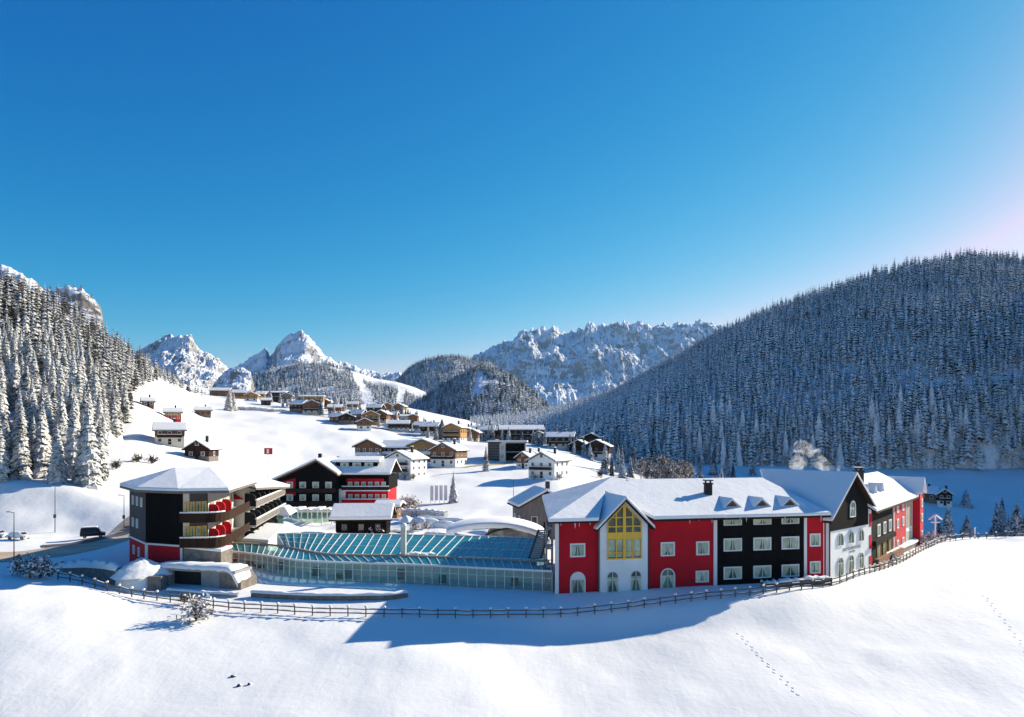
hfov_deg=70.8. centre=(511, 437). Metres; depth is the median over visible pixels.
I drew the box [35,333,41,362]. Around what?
spruce tree
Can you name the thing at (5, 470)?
spruce tree
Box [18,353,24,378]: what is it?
spruce tree
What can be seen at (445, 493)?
banner pole
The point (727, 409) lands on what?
spruce tree
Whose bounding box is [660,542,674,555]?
window
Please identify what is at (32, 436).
spruce tree
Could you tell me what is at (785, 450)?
spruce tree
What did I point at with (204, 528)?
window
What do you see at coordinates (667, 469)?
birch tree
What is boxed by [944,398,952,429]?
spruce tree
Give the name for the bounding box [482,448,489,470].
spruce tree
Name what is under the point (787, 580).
terrace hedge
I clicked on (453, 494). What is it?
spruce tree
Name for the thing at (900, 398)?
spruce tree
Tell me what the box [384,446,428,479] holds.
chalet
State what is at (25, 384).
spruce tree
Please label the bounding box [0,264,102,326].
cliff
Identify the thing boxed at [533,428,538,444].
spruce tree
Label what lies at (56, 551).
road
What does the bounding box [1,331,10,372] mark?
spruce tree
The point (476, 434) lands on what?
chalet
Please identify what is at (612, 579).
arched window
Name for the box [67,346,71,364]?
spruce tree
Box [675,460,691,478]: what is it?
birch tree
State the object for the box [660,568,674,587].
arched window
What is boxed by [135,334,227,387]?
snowy shoulder peak
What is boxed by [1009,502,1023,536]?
spruce tree
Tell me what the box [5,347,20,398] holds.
spruce tree
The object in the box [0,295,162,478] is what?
hill
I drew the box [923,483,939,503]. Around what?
valley barn
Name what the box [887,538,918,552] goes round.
terrace planter
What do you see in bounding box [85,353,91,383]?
spruce tree
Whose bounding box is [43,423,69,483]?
spruce tree
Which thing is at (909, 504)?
tall window
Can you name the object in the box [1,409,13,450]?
spruce tree
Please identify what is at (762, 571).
window
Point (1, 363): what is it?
spruce tree
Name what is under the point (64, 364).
spruce tree
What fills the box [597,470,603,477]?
shaded bush
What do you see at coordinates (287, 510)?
green glass pavilion
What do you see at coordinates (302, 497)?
window
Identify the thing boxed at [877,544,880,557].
terrace door
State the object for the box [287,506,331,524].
glazed pergola
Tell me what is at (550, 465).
chalet
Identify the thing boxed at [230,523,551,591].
glass pool hall
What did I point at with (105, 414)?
spruce tree
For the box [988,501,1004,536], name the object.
spruce tree
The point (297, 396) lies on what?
spruce tree
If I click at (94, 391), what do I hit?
spruce tree
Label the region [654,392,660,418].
spruce tree
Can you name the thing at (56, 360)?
spruce tree
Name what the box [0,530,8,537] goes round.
parked car
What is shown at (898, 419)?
spruce tree
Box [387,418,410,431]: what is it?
chalet
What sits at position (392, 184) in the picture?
sky
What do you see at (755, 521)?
window
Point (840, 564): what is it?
arched door
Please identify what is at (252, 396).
chalet
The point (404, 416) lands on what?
chalet
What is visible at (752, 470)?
spruce tree
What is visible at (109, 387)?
spruce tree
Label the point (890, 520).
window
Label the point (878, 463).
spruce tree
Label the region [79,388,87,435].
spruce tree
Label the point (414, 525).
shrub
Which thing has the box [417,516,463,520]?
garden wall
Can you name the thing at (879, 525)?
window
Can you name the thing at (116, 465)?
shrub
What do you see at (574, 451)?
spruce tree
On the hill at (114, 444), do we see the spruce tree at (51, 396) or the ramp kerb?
the spruce tree at (51, 396)
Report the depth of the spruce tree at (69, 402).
216.62 m
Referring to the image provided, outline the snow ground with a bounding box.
[0,374,1023,716]
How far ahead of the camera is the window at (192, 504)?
103.60 m
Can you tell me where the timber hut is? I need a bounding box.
[328,503,396,533]
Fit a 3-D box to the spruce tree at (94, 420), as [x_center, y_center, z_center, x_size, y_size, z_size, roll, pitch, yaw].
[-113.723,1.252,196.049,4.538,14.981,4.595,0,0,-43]
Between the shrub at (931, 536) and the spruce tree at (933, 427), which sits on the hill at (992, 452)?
the spruce tree at (933, 427)
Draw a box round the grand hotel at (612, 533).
[542,467,926,593]
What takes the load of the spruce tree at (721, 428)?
on the hill at (992, 452)
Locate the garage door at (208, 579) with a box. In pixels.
[201,572,218,587]
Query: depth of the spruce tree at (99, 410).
221.03 m
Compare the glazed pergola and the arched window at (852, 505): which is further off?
the glazed pergola
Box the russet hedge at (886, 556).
[874,547,903,567]
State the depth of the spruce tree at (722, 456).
391.26 m
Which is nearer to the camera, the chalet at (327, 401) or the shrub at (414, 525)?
the shrub at (414, 525)
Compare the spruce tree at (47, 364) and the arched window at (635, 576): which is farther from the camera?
the spruce tree at (47, 364)
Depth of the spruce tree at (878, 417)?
398.70 m
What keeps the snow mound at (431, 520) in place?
on the snow ground
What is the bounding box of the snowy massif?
[472,318,725,407]
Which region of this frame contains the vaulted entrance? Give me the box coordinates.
[446,516,549,543]
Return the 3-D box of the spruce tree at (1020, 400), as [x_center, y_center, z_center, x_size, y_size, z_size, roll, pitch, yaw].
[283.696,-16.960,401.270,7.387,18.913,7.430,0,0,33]
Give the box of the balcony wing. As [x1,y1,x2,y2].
[234,473,289,541]
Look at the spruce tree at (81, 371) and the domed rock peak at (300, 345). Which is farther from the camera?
the domed rock peak at (300, 345)
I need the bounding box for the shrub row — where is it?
[237,406,285,411]
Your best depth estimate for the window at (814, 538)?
102.95 m
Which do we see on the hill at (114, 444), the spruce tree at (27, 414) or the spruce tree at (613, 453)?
the spruce tree at (27, 414)
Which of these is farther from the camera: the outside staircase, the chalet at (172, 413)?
the chalet at (172, 413)
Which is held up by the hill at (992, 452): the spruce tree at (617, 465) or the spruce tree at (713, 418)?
the spruce tree at (713, 418)
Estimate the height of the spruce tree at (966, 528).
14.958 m
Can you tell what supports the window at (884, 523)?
in the grand hotel at (612, 533)
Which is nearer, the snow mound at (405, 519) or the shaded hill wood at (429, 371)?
the snow mound at (405, 519)
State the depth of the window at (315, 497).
183.80 m
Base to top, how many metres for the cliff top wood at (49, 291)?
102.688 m
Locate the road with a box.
[0,517,128,561]
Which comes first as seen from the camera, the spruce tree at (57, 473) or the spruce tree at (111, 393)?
the spruce tree at (57, 473)
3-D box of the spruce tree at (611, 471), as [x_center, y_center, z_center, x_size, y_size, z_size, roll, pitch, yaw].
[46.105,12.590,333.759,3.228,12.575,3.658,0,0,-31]
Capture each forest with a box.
[0,267,211,422]
[470,245,1023,469]
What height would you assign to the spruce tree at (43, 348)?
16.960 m
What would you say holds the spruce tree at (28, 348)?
on the hill at (114, 444)
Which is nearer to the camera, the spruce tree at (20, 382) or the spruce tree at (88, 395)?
the spruce tree at (88, 395)
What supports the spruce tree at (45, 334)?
on the hill at (114, 444)
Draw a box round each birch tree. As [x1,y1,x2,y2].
[633,457,644,475]
[640,458,654,478]
[645,463,662,478]
[653,454,668,478]
[661,459,674,478]
[666,462,684,478]
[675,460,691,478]
[687,463,695,477]
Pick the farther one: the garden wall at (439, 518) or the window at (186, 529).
the garden wall at (439, 518)
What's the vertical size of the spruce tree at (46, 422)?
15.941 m
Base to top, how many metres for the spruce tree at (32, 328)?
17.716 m
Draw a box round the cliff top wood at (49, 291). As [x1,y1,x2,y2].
[48,283,93,320]
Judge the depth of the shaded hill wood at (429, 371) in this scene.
2504.36 m
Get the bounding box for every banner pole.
[430,485,432,502]
[435,485,437,499]
[439,485,442,502]
[444,485,446,502]
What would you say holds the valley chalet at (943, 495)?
on the snow ground
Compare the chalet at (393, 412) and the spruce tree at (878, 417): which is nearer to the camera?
the spruce tree at (878, 417)
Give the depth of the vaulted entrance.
122.40 m
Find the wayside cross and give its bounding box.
[928,514,942,535]
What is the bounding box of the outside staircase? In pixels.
[528,521,552,589]
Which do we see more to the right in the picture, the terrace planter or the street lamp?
the terrace planter
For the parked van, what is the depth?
142.72 m
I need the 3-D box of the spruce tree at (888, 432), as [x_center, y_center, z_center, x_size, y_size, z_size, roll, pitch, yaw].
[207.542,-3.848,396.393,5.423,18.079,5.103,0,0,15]
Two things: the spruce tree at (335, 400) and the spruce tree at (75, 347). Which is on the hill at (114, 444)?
the spruce tree at (75, 347)
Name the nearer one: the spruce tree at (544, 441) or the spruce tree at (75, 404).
the spruce tree at (75, 404)
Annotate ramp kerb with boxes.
[166,587,238,596]
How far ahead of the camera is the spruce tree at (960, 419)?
397.55 m
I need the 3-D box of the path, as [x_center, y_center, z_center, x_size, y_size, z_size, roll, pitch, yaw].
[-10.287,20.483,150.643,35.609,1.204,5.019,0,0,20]
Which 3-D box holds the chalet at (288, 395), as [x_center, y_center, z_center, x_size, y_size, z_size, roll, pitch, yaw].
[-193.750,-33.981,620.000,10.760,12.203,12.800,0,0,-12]
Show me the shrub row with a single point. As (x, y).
(262, 409)
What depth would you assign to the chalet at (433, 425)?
425.96 m
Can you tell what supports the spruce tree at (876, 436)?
on the hill at (992, 452)
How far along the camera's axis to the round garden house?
96.48 m
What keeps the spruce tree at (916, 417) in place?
on the hill at (992, 452)
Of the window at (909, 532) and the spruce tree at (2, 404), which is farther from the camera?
the spruce tree at (2, 404)
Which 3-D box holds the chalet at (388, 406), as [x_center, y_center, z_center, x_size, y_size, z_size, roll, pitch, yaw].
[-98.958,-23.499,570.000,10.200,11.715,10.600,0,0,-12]
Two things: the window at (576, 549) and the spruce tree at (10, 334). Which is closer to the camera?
the window at (576, 549)
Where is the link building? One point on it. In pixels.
(266, 533)
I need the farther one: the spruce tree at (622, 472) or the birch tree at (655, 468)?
the spruce tree at (622, 472)
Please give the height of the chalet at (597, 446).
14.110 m
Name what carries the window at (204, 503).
in the balcony apartments
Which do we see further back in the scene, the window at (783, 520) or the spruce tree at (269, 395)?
the spruce tree at (269, 395)
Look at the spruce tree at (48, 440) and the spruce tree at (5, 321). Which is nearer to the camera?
the spruce tree at (48, 440)
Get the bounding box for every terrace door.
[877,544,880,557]
[883,541,886,554]
[888,538,891,550]
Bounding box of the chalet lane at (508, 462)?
[427,460,515,467]
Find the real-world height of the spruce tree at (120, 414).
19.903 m
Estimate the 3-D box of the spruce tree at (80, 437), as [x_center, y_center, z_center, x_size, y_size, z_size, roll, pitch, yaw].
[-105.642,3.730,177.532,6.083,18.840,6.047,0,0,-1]
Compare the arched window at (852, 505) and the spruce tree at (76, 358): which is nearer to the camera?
the arched window at (852, 505)
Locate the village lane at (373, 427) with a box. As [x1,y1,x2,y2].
[298,412,475,441]
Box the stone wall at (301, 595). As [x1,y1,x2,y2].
[250,589,407,600]
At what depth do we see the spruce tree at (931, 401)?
402.10 m
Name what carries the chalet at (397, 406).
on the snow ground
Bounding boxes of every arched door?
[837,557,843,576]
[848,554,853,573]
[858,552,863,570]
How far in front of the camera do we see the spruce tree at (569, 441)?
391.36 m
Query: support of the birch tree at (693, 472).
on the snow ground
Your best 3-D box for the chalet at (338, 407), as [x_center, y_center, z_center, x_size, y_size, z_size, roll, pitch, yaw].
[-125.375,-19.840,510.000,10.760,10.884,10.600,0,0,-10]
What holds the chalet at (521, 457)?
on the snow ground
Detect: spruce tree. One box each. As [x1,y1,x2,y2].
[0,353,6,393]
[0,365,11,427]
[0,387,12,436]
[0,420,11,482]
[1,319,5,340]
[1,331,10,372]
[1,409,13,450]
[3,421,13,477]
[4,314,7,329]
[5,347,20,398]
[5,351,20,410]
[6,318,10,339]
[6,343,17,377]
[8,322,12,347]
[8,409,32,479]
[9,329,17,354]
[10,388,22,435]
[11,400,29,449]
[15,368,22,408]
[16,330,23,363]
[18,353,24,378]
[19,327,27,363]
[20,358,30,403]
[23,335,37,372]
[23,392,31,438]
[27,379,38,421]
[27,415,35,458]
[28,395,34,422]
[29,318,37,340]
[29,350,41,398]
[30,404,50,478]
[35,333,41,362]
[35,389,44,430]
[36,389,54,434]
[38,335,46,372]
[38,372,47,408]
[39,404,51,445]
[41,325,47,347]
[41,343,51,382]
[41,409,52,457]
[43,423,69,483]
[45,315,53,338]
[46,322,49,342]
[47,327,54,360]
[47,356,56,394]
[50,383,57,409]
[50,388,57,418]
[50,388,68,459]
[50,413,56,444]
[53,341,60,361]
[53,345,59,381]
[54,360,65,401]
[59,330,65,352]
[59,347,68,386]
[63,379,68,410]
[63,405,79,477]
[65,339,68,360]
[65,382,79,425]
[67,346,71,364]
[67,353,76,389]
[68,390,80,433]
[71,416,83,481]
[73,381,79,412]
[74,338,79,356]
[74,363,83,407]
[74,399,104,489]
[75,347,79,365]
[77,346,87,384]
[77,360,84,387]
[79,381,98,429]
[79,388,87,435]
[85,345,92,367]
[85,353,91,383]
[90,362,101,395]
[90,371,98,415]
[93,416,96,440]
[94,389,108,440]
[95,418,110,480]
[98,366,108,405]
[100,413,110,457]
[101,385,111,431]
[103,398,110,436]
[106,370,112,407]
[108,379,124,433]
[108,381,114,406]
[109,388,122,437]
[112,369,119,403]
[120,383,132,421]
[224,389,233,410]
[232,392,238,410]
[268,390,273,401]
[295,390,299,399]
[317,400,324,415]
[332,394,337,403]
[426,427,429,437]
[433,427,438,440]
[437,419,444,439]
[448,471,458,503]
[467,429,472,441]
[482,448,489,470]
[488,424,494,439]
[506,428,511,439]
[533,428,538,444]
[538,431,542,445]
[542,429,546,444]
[566,435,571,450]
[572,442,575,454]
[579,420,583,436]
[580,441,587,456]
[587,445,594,460]
[592,420,596,432]
[600,444,608,473]
[609,453,614,476]
[612,440,615,459]
[614,447,620,472]
[615,436,620,457]
[618,450,626,478]
[624,442,629,462]
[627,456,634,477]
[631,447,639,473]
[649,404,654,423]
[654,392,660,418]
[695,427,703,455]
[696,451,701,475]
[699,468,702,477]
[709,399,716,429]
[709,447,718,475]
[717,419,724,441]
[718,395,724,419]
[719,434,726,465]
[723,455,728,476]
[724,404,729,425]
[728,393,732,423]
[730,463,735,477]
[734,433,742,465]
[739,407,746,434]
[748,458,756,475]
[753,412,758,441]
[782,425,788,456]
[808,430,817,460]
[814,411,824,440]
[835,439,845,468]
[867,396,875,426]
[871,417,880,446]
[872,398,879,427]
[873,440,881,468]
[876,407,883,437]
[884,439,893,467]
[885,417,891,444]
[894,401,902,432]
[898,385,904,413]
[912,407,924,438]
[914,421,921,448]
[927,381,934,411]
[927,417,940,449]
[933,399,938,428]
[934,521,942,535]
[939,506,956,537]
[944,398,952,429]
[946,422,955,450]
[957,401,963,431]
[959,488,972,508]
[959,516,973,536]
[961,403,969,432]
[974,412,981,442]
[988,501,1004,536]
[999,500,1007,535]
[1003,514,1011,536]
[1007,505,1015,536]
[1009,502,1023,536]
[1014,394,1023,422]
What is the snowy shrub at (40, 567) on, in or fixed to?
on the snow ground
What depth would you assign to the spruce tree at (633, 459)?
359.86 m
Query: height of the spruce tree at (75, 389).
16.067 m
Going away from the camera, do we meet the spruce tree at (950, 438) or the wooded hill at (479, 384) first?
the spruce tree at (950, 438)
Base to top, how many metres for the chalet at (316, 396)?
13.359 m
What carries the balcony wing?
on the snow ground
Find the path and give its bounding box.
[391,529,464,534]
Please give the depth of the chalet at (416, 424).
446.08 m
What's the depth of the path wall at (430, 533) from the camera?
145.00 m
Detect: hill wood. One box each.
[395,353,502,391]
[408,362,551,420]
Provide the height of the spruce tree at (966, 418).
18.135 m
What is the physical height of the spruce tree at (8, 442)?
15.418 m
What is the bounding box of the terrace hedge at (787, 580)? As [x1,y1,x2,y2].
[760,575,831,586]
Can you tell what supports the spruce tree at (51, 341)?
on the hill at (114, 444)
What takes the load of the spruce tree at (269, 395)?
on the snow ground
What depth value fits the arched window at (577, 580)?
95.61 m
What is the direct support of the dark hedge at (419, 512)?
on the snow ground
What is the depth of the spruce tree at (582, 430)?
460.45 m
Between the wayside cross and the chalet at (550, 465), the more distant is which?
the chalet at (550, 465)
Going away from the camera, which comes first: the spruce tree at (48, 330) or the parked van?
the parked van
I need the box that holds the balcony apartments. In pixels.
[120,467,256,562]
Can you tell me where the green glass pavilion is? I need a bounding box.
[274,505,296,523]
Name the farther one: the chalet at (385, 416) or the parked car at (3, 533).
the chalet at (385, 416)
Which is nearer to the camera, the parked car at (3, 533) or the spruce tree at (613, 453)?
the parked car at (3, 533)
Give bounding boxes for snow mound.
[400,515,411,522]
[410,517,425,522]
[425,518,438,523]
[430,520,453,528]
[468,529,488,534]
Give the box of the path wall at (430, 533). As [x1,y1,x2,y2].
[407,531,453,534]
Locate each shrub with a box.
[7,552,38,575]
[21,553,63,577]
[109,459,121,468]
[131,453,143,461]
[143,454,159,462]
[168,593,216,624]
[175,591,190,602]
[398,472,408,478]
[399,494,417,508]
[407,473,417,478]
[407,495,424,508]
[409,519,419,529]
[420,518,434,528]
[889,552,901,561]
[920,534,930,543]
[924,529,940,542]
[936,532,947,540]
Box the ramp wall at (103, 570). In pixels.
[48,558,121,584]
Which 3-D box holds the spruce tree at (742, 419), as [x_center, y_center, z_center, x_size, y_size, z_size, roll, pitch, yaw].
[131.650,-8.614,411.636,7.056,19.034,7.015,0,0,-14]
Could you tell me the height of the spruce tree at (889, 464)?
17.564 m
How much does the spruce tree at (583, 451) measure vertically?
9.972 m
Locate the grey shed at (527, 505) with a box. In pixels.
[507,480,554,538]
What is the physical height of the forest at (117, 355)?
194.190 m
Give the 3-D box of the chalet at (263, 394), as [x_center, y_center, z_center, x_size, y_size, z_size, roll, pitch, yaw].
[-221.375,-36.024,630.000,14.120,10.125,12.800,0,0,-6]
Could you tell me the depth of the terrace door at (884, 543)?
120.57 m
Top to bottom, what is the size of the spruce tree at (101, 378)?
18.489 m
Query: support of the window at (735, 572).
in the grand hotel at (612, 533)
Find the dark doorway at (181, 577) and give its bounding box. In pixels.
[175,571,200,584]
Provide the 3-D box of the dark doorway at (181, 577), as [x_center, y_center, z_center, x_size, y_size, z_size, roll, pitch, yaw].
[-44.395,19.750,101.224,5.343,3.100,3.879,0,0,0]
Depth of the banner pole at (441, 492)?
211.98 m
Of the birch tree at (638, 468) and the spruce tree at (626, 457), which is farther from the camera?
the spruce tree at (626, 457)
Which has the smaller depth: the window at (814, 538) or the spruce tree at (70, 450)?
the window at (814, 538)
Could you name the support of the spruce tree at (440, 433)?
on the snow ground
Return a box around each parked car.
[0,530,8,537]
[6,531,31,539]
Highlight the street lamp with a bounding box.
[6,511,14,560]
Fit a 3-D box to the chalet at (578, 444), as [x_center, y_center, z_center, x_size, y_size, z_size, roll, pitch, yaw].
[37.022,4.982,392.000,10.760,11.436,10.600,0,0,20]
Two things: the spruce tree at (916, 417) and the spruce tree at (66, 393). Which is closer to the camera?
the spruce tree at (66, 393)
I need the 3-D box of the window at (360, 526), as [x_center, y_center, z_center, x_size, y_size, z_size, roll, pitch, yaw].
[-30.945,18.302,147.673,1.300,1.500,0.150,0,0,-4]
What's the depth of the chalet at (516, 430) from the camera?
423.50 m
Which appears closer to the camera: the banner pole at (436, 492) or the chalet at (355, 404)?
the banner pole at (436, 492)
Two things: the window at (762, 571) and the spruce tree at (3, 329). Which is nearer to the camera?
the window at (762, 571)
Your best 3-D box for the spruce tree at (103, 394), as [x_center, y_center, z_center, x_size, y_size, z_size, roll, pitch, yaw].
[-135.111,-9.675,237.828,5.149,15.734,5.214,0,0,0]
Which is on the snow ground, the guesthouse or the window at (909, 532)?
the guesthouse
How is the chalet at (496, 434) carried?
on the snow ground
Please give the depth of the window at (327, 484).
183.89 m
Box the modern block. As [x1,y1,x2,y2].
[486,440,527,461]
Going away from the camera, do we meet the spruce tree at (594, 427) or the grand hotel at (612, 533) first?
the grand hotel at (612, 533)
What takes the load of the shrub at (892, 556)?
on the snow ground
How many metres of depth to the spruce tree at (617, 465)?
348.55 m
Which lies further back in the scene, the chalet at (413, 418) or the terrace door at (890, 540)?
the chalet at (413, 418)
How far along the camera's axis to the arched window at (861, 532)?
110.61 m
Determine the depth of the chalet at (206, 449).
245.94 m
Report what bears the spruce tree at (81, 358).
on the hill at (114, 444)
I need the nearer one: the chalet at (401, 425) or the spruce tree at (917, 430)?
the spruce tree at (917, 430)
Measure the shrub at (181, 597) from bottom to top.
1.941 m
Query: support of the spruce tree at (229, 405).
on the snow ground
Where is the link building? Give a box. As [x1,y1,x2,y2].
[242,523,285,543]
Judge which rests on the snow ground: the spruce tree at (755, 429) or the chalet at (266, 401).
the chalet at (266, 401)
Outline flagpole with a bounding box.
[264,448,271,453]
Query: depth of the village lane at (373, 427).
437.42 m
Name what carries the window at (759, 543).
in the grand hotel at (612, 533)
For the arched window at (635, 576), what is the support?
in the grand hotel at (612, 533)
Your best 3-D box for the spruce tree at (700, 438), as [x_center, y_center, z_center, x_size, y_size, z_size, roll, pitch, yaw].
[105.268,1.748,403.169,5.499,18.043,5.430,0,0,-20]
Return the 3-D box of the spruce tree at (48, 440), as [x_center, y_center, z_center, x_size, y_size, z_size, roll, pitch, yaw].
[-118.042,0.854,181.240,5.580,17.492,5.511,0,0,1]
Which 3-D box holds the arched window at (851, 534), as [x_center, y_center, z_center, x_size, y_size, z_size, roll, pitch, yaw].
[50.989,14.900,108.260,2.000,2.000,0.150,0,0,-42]
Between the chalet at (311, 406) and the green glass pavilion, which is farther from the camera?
the chalet at (311, 406)
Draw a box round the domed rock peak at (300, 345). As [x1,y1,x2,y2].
[229,330,400,380]
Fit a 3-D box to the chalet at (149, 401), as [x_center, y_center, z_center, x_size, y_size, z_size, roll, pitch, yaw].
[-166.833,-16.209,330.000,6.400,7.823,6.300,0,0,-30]
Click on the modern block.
(502, 450)
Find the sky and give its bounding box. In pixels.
[0,0,1023,373]
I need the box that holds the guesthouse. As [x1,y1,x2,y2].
[352,438,439,461]
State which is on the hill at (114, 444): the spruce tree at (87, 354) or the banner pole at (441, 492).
the spruce tree at (87, 354)
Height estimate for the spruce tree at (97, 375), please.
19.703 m
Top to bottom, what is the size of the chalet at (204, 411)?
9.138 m
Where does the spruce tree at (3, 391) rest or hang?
on the hill at (114, 444)
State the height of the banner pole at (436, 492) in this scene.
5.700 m
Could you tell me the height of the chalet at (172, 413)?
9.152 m
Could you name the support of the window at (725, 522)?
in the grand hotel at (612, 533)
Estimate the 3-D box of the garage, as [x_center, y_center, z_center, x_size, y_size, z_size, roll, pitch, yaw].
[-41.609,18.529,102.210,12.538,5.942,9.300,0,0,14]
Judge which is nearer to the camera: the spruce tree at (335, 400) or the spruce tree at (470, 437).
the spruce tree at (470, 437)
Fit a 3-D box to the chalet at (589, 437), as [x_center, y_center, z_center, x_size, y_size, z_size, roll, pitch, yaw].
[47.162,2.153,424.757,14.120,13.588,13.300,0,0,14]
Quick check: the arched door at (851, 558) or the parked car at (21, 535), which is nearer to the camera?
the arched door at (851, 558)
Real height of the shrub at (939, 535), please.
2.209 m
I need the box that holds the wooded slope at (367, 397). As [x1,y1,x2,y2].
[252,362,425,404]
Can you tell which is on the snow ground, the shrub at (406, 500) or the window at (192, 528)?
the shrub at (406, 500)
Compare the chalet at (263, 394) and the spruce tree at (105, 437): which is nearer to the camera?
the spruce tree at (105, 437)
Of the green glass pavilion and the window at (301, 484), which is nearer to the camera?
the green glass pavilion
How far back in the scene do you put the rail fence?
90.73 m
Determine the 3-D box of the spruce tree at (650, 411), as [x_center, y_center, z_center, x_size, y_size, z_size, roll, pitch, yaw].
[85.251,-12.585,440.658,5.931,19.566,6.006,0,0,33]
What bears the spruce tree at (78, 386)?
on the hill at (114, 444)
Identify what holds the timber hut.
on the snow ground
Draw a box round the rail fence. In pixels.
[56,530,1023,617]
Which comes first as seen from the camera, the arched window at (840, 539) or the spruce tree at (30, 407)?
the arched window at (840, 539)
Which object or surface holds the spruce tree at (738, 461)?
on the snow ground
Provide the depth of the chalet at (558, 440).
394.74 m
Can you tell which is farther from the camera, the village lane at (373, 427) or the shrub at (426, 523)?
the village lane at (373, 427)
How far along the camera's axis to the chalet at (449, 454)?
299.67 m
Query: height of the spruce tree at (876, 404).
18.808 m
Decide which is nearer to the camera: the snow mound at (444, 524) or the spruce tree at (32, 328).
the snow mound at (444, 524)
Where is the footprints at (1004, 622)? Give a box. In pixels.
[982,595,1023,651]
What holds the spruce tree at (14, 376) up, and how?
on the hill at (114, 444)
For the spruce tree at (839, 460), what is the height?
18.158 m
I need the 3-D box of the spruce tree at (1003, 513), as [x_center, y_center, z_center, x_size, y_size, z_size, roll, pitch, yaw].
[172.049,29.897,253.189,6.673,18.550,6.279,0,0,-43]
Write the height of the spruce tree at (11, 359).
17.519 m
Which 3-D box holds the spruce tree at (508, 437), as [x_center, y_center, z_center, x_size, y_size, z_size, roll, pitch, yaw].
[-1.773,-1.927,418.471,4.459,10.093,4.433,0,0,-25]
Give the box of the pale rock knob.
[212,367,254,391]
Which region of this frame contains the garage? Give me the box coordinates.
[159,545,256,589]
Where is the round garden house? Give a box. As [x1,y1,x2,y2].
[110,557,174,591]
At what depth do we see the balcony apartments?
104.84 m
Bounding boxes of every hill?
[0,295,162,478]
[400,356,499,390]
[415,368,541,419]
[610,259,1023,468]
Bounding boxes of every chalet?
[140,394,155,409]
[152,418,186,447]
[162,405,182,421]
[182,435,221,461]
[193,404,212,417]
[208,386,231,396]
[231,388,247,398]
[243,390,260,401]
[255,391,267,399]
[257,390,287,401]
[260,396,271,404]
[281,392,293,402]
[288,398,307,412]
[299,394,325,408]
[301,398,318,413]
[325,397,332,408]
[327,402,342,414]
[328,411,342,422]
[337,411,355,424]
[343,400,358,409]
[347,408,366,419]
[355,416,372,430]
[361,408,379,424]
[366,402,385,411]
[376,408,392,423]
[384,401,393,410]
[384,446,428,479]
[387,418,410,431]
[389,410,399,419]
[393,402,407,412]
[399,413,409,419]
[408,412,419,428]
[412,419,430,431]
[419,420,440,434]
[428,438,469,466]
[441,420,468,442]
[467,426,482,441]
[469,423,496,438]
[495,424,498,438]
[498,423,544,441]
[513,448,534,468]
[525,447,571,479]
[545,429,576,449]
[568,437,588,453]
[579,430,604,441]
[586,436,613,461]
[934,485,954,506]
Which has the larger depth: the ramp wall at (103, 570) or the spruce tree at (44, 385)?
the spruce tree at (44, 385)
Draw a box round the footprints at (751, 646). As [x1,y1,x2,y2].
[736,632,800,695]
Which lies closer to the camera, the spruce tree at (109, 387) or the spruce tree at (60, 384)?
the spruce tree at (60, 384)
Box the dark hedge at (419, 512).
[401,508,447,516]
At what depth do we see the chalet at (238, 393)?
615.92 m
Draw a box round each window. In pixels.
[184,502,188,511]
[184,526,188,536]
[190,502,194,511]
[190,526,194,536]
[196,501,200,511]
[196,526,200,536]
[202,501,206,511]
[202,525,206,536]
[287,494,292,500]
[299,482,305,487]
[299,494,305,500]
[312,482,318,487]
[312,494,318,500]
[325,482,331,487]
[325,494,331,500]
[341,524,347,530]
[358,524,363,530]
[375,523,380,530]
[531,516,536,523]
[570,543,584,556]
[570,572,585,592]
[606,571,618,591]
[607,503,641,559]
[630,570,641,590]
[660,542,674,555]
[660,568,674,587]
[695,570,708,582]
[696,541,708,554]
[723,520,741,525]
[723,538,741,551]
[723,566,741,579]
[753,519,770,524]
[753,537,770,550]
[753,565,770,577]
[781,518,798,523]
[781,536,798,549]
[781,564,798,576]
[809,533,820,546]
[809,561,820,573]
[837,533,843,546]
[848,530,853,543]
[850,500,855,517]
[858,528,863,541]
[877,524,880,536]
[883,521,885,533]
[888,519,891,531]
[907,501,911,527]
[907,529,911,540]
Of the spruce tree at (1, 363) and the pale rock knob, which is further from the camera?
the pale rock knob
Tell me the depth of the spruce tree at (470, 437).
404.20 m
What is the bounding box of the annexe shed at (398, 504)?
[374,500,405,517]
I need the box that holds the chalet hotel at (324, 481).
[272,453,401,515]
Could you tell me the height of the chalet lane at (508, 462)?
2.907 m
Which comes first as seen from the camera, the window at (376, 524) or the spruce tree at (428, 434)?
the window at (376, 524)
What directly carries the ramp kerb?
on the snow ground
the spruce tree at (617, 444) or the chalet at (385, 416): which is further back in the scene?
the chalet at (385, 416)
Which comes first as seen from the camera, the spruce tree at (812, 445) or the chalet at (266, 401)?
the spruce tree at (812, 445)
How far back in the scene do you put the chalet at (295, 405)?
500.66 m
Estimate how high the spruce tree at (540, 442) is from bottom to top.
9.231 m
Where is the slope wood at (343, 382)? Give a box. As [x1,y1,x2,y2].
[251,359,425,408]
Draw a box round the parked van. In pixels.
[80,526,105,537]
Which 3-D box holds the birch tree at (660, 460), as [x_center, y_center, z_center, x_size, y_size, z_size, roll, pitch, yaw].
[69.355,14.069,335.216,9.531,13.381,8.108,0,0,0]
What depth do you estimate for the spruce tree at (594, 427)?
446.09 m
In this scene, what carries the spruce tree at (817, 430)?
on the hill at (992, 452)

